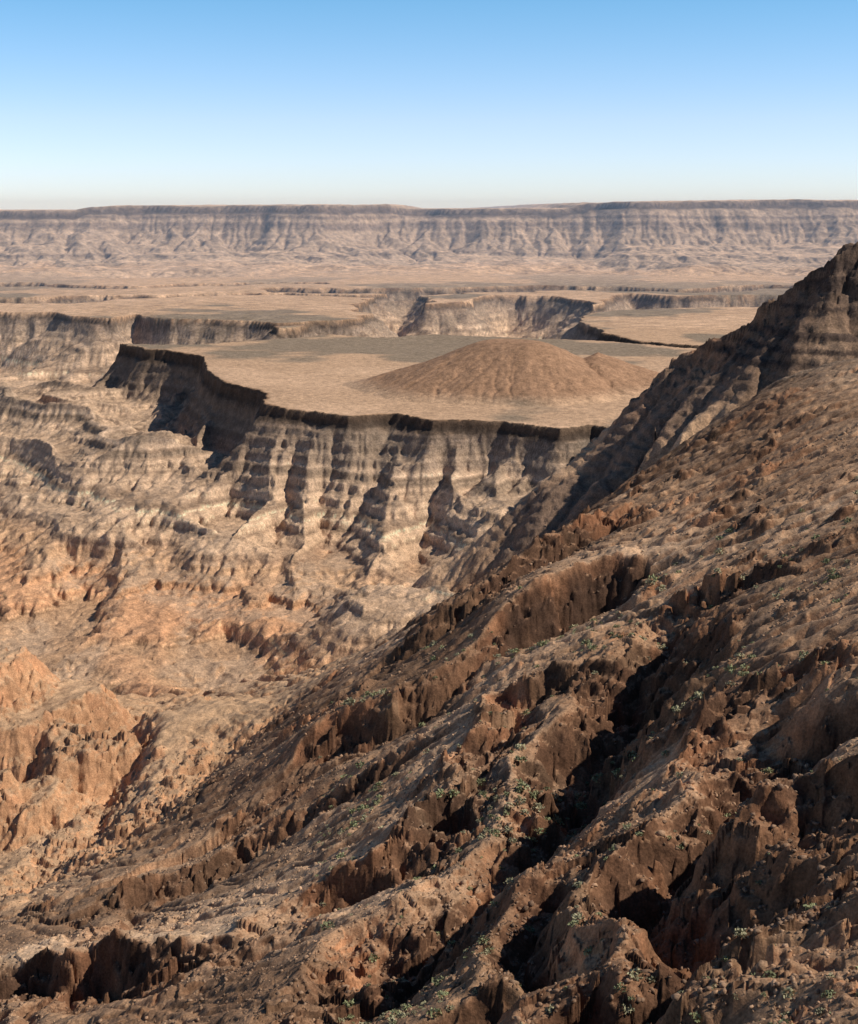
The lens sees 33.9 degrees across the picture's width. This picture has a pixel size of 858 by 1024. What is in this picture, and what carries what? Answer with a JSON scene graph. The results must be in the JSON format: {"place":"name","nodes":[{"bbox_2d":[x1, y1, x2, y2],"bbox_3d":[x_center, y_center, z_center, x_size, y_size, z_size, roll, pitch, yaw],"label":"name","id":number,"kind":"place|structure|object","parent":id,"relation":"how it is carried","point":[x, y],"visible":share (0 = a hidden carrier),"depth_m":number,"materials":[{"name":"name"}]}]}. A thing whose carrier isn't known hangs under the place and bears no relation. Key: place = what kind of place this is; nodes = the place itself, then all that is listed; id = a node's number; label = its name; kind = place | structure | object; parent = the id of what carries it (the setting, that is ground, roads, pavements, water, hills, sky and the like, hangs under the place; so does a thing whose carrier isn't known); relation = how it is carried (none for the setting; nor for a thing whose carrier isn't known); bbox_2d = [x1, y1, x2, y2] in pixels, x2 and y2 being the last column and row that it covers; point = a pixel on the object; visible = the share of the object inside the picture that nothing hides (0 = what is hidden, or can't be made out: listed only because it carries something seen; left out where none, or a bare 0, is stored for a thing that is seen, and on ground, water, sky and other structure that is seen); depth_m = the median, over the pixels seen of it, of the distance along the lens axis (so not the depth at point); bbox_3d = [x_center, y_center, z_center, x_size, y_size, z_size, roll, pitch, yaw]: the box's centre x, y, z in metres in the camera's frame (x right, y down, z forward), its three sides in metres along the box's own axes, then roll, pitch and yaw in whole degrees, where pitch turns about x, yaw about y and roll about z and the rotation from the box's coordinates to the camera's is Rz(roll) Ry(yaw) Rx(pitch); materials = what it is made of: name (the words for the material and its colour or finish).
{"place":"outdoors","nodes":[
{"label":"outdoors","id":0,"kind":"place"},
{"bbox_2d":[0,269,806,386],"bbox_3d":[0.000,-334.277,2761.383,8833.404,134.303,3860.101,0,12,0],"label":"desert plain ground","id":1,"kind":"structure","parent":0,"point":[76,328],"depth_m":3183.51,"materials":[{"name":"beige sand"}]},
{"bbox_2d":[0,359,857,1023],"bbox_3d":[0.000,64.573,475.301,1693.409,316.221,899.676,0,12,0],"label":"rocky hillside","id":2,"kind":"structure","parent":0,"point":[88,747],"depth_m":438.18,"materials":[{"name":"brown stone"}]},
{"bbox_2d":[0,424,857,1023],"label":"scattered boulders","id":3,"kind":"object","parent":2,"relation":"on","point":[762,966],"visible":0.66,"depth_m":331.36,"materials":[{"name":"brown stone"}]},
{"bbox_2d":[312,475,857,1023],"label":"desert shrubs","id":4,"kind":"object","parent":2,"relation":"on","point":[560,821],"visible":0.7,"depth_m":387.19,"materials":[{"name":"green plant"}]},
{"bbox_2d":[0,242,857,703],"bbox_3d":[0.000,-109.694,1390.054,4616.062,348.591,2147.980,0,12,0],"label":"canyon mesa","id":5,"kind":"structure","parent":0,"point":[176,520],"depth_m":1331.23,"materials":[{"name":"brown stone"}]},
{"bbox_2d":[0,199,857,277],"bbox_3d":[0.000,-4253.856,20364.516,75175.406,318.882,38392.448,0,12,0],"label":"distant escarpment","id":6,"kind":"structure","parent":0,"point":[788,237],"depth_m":5740.01,"materials":[{"name":"stone"}]},
{"bbox_2d":[0,0,857,209],"label":"sky","id":7,"kind":"structure","parent":0,"point":[416,103],"materials":[{"name":"blue"}]}
]}

